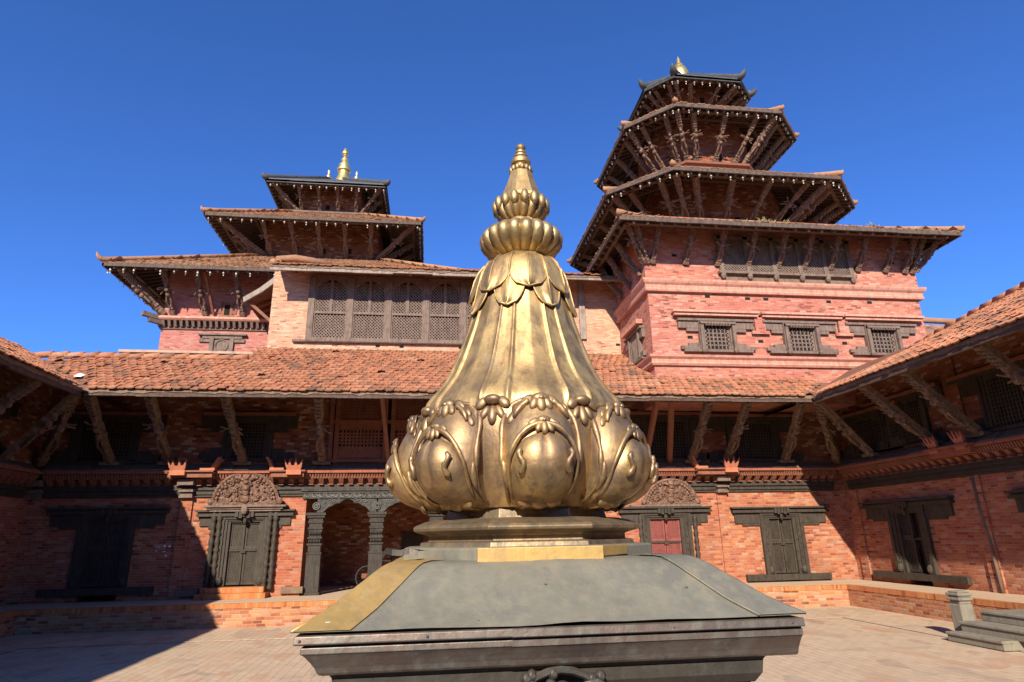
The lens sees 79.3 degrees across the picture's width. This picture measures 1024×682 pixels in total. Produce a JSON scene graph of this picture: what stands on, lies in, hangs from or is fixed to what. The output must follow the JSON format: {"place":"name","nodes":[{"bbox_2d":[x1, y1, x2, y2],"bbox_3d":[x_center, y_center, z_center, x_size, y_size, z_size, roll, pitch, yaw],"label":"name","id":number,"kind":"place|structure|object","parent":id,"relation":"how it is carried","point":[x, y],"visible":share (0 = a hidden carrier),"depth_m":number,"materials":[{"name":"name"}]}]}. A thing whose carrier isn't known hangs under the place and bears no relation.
{"place":"outdoors","nodes":[
{"label":"outdoors","id":0,"kind":"place"},
{"bbox_2d":[0,618,1023,681],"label":"courtyard paving","id":1,"kind":"structure","parent":0,"point":[839,650],"depth_m":9.97,"materials":[{"name":"beige stone"}]},
{"bbox_2d":[290,144,805,681],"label":"shrine","id":2,"kind":"object","parent":1,"relation":"on","point":[522,458],"visible":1,"depth_m":2.19,"materials":[{"name":"gold metal"}]},
{"bbox_2d":[0,606,1023,653],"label":"path","id":3,"kind":"structure","parent":0,"point":[874,616],"depth_m":13.37,"materials":[{"name":"beige stone"}]},
{"bbox_2d":[945,590,975,630],"bbox_3d":[8.284,5.018,11.356,0.300,0.800,0.300,1,-18,-7],"label":"stone post","id":4,"kind":"object","parent":3,"relation":"on","point":[961,607],"visible":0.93,"depth_m":11.31,"materials":[{"name":"grey stone"}]},
{"bbox_2d":[945,609,1023,651],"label":"stone steps","id":5,"kind":"structure","parent":3,"relation":"on","point":[1001,630],"depth_m":10.55,"materials":[{"name":"grey stone"}]},
{"bbox_2d":[0,579,1023,611],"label":"pavement","id":6,"kind":"structure","parent":0,"point":[332,592],"depth_m":15.32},
{"bbox_2d":[355,556,395,584],"bbox_3d":[-3.766,6.767,18.230,1.654,1.010,0.510,1,-18,-7],"label":"bicycle","id":7,"kind":"object","parent":6,"relation":"on","point":[367,566],"visible":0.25,"depth_m":18.15,"materials":[{"name":"metal"}]},
{"bbox_2d":[6,347,859,604],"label":"palace wing","id":8,"kind":"structure","parent":6,"relation":"on","point":[259,473],"depth_m":16.96,"materials":[{"name":"red brick"}]},
{"bbox_2d":[35,507,170,596],"bbox_3d":[-10.540,5.415,15.979,3.000,2.135,0.450,1,-18,-7],"label":"door","id":9,"kind":"structure","parent":8,"relation":"in","point":[104,538],"depth_m":15.97,"materials":[{"name":"black wood"}]},
{"bbox_2d":[47,411,168,463],"bbox_3d":[-11.010,2.640,16.811,3.000,1.404,0.376,1,-18,-7],"label":"window","id":10,"kind":"structure","parent":8,"relation":"in","point":[124,429],"depth_m":16.74,"materials":[{"name":"black wood"}]},
{"bbox_2d":[193,473,295,600],"bbox_3d":[-7.138,5.029,16.570,2.540,3.435,0.914,1,-18,-7],"label":"door","id":11,"kind":"structure","parent":8,"relation":"in","point":[242,500],"depth_m":16.40,"materials":[{"name":"black wood"}]},
{"bbox_2d":[199,412,298,461],"bbox_3d":[-7.340,2.688,17.284,2.600,1.346,0.379,1,-18,-7],"label":"window","id":12,"kind":"structure","parent":8,"relation":"in","point":[258,430],"depth_m":17.22,"materials":[{"name":"black wood"}]},
{"bbox_2d":[118,255,620,361],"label":"hall","id":13,"kind":"structure","parent":8,"relation":"on","point":[304,303],"depth_m":20.52,"materials":[{"name":"brick"}]},
{"bbox_2d":[96,148,463,351],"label":"pagoda tower","id":14,"kind":"structure","parent":13,"relation":"on","point":[203,310],"depth_m":25.70,"materials":[{"name":"wood"}]},
{"bbox_2d":[198,333,246,350],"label":"window","id":15,"kind":"structure","parent":14,"relation":"in","point":[217,341],"depth_m":22.82,"materials":[{"name":"grey wood"}]},
{"bbox_2d":[217,302,236,316],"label":"window","id":16,"kind":"structure","parent":14,"relation":"in","point":[227,310],"depth_m":23.25,"materials":[{"name":"red wood"}]},
{"bbox_2d":[288,244,304,254],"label":"window","id":17,"kind":"structure","parent":14,"relation":"in","point":[300,249],"depth_m":27.07,"materials":[{"name":"red wood"}]},
{"bbox_2d":[315,247,331,256],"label":"window","id":18,"kind":"structure","parent":14,"relation":"in","point":[325,249],"depth_m":27.22,"materials":[{"name":"red wood"}]},
{"bbox_2d":[322,203,335,211],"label":"window","id":19,"kind":"structure","parent":14,"relation":"in","point":[327,206],"depth_m":28.97,"materials":[{"name":"red wood"}]},
{"bbox_2d":[341,247,356,256],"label":"window","id":20,"kind":"structure","parent":14,"relation":"in","point":[351,249],"depth_m":27.37,"materials":[{"name":"red wood"}]},
{"bbox_2d":[292,275,473,345],"bbox_3d":[-3.551,-1.021,20.626,7.100,2.340,0.140,1,-18,-7],"label":"window","id":21,"kind":"structure","parent":13,"relation":"in","point":[341,309],"depth_m":20.54,"materials":[{"name":"grey wood"}]},
{"bbox_2d":[401,532,422,556],"bbox_3d":[-3.261,7.023,20.168,0.700,1.480,0.100,1,-18,-7],"label":"arcade door","id":22,"kind":"structure","parent":8,"relation":"in","point":[408,539],"depth_m":20.28,"materials":[{"name":"black wood"}]},
{"bbox_2d":[618,478,711,558],"bbox_3d":[4.442,5.318,18.062,2.820,2.980,0.845,1,-18,-7],"label":"door","id":23,"kind":"structure","parent":8,"relation":"in","point":[669,510],"depth_m":17.97,"materials":[{"name":"black wood"}]},
{"bbox_2d":[629,411,709,460],"bbox_3d":[4.710,2.919,18.821,2.620,1.483,0.379,1,-18,-7],"label":"window","id":24,"kind":"structure","parent":8,"relation":"in","point":[684,422],"depth_m":18.78,"materials":[{"name":"black wood"}]},
{"bbox_2d":[706,414,803,461],"bbox_3d":[7.438,3.011,19.155,3.260,1.450,0.380,1,-18,-7],"label":"window","id":25,"kind":"structure","parent":8,"relation":"in","point":[762,438],"depth_m":19.09,"materials":[{"name":"black wood"}]},
{"bbox_2d":[567,57,964,411],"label":"pagoda tower","id":26,"kind":"structure","parent":8,"relation":"on","point":[711,284],"depth_m":19.57,"materials":[{"name":"brick"}]},
{"bbox_2d":[624,325,646,364],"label":"window","id":27,"kind":"structure","parent":26,"relation":"in","point":[634,347],"depth_m":19.41,"materials":[{"name":"grey wood"}]},
{"bbox_2d":[693,95,708,103],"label":"window","id":28,"kind":"structure","parent":26,"relation":"in","point":[702,99],"depth_m":25.08,"materials":[{"name":"red wood"}]},
{"bbox_2d":[676,318,755,353],"bbox_3d":[6.142,-0.119,18.538,2.420,1.089,0.428,1,-18,-7],"label":"window","id":29,"kind":"structure","parent":26,"relation":"in","point":[714,335],"depth_m":18.48,"materials":[{"name":"grey wood"}]},
{"bbox_2d":[710,151,727,161],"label":"window","id":30,"kind":"structure","parent":26,"relation":"in","point":[721,158],"depth_m":23.47,"materials":[{"name":"red wood"}]},
{"bbox_2d":[730,214,743,219],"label":"window","id":31,"kind":"structure","parent":26,"relation":"in","point":[737,217],"depth_m":21.96,"materials":[{"name":"red wood"}]},
{"bbox_2d":[762,320,838,354],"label":"window","id":32,"kind":"structure","parent":26,"relation":"in","point":[799,337],"depth_m":18.81,"materials":[{"name":"grey wood"}]},
{"bbox_2d":[845,322,916,355],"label":"window","id":33,"kind":"structure","parent":26,"relation":"in","point":[880,339],"depth_m":19.16,"materials":[{"name":"grey wood"}]},
{"bbox_2d":[729,506,832,580],"bbox_3d":[8.010,5.963,18.282,3.100,2.055,0.450,1,-18,-7],"label":"door","id":34,"kind":"structure","parent":8,"relation":"in","point":[783,538],"depth_m":18.27,"materials":[{"name":"black wood"}]},
{"bbox_2d":[0,584,1023,618],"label":"kerb","id":35,"kind":"structure","parent":6,"relation":"on","point":[942,597],"depth_m":14.46,"materials":[{"name":"brick"}]},
{"bbox_2d":[0,0,1023,358],"label":"sky","id":36,"kind":"structure","parent":0,"point":[120,120],"materials":[{"name":"blue"}]},
{"bbox_2d":[763,281,1023,594],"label":"palace wing","id":37,"kind":"structure","parent":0,"point":[929,436],"depth_m":14.98,"materials":[{"name":"red brick"}]},
{"bbox_2d":[834,400,907,459],"bbox_3d":[10.402,2.642,17.954,0.379,1.282,2.920,1,-18,-7],"label":"window","id":38,"kind":"structure","parent":37,"relation":"in","point":[870,432],"depth_m":17.92,"materials":[{"name":"black wood"}]},
{"bbox_2d":[861,382,951,452],"bbox_3d":[10.586,2.142,16.604,0.374,1.451,2.920,1,-18,-7],"label":"window","id":39,"kind":"structure","parent":37,"relation":"in","point":[915,406],"depth_m":16.37,"materials":[{"name":"black wood"}]},
{"bbox_2d":[858,496,972,584],"bbox_3d":[10.557,5.210,16.255,0.450,2.015,3.320,1,-18,-7],"label":"door","id":40,"kind":"structure","parent":37,"relation":"in","point":[897,513],"depth_m":16.26,"materials":[{"name":"black wood"}]},
{"bbox_2d":[945,354,1023,433],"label":"window","id":41,"kind":"structure","parent":37,"relation":"in","point":[1001,403],"depth_m":13.93,"materials":[{"name":"black wood"}]},
{"bbox_2d":[1003,489,1023,512],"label":"window","id":42,"kind":"structure","parent":37,"relation":"in","point":[1018,495],"depth_m":13.26,"materials":[{"name":"black wood"}]},
{"bbox_2d":[923,317,955,334],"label":"building","id":43,"kind":"structure","parent":0,"point":[930,328],"depth_m":31.62,"materials":[{"name":"tile"}]},
{"label":"ground","id":44,"kind":"structure","parent":0,"visible":0},
{"bbox_2d":[0,337,129,605],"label":"palace wing","id":45,"kind":"structure","parent":44,"relation":"on","point":[29,380],"depth_m":15.17,"materials":[{"name":"red brick"}]},
{"bbox_2d":[0,392,23,454],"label":"window","id":46,"kind":"structure","parent":45,"relation":"in","point":[12,411],"depth_m":15.23,"materials":[{"name":"black wood"}]},
{"bbox_2d":[0,589,1008,637],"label":"raised walkway","id":47,"kind":"structure","parent":44,"relation":"on","point":[218,618],"depth_m":14.41,"materials":[{"name":"brick"}]}
]}

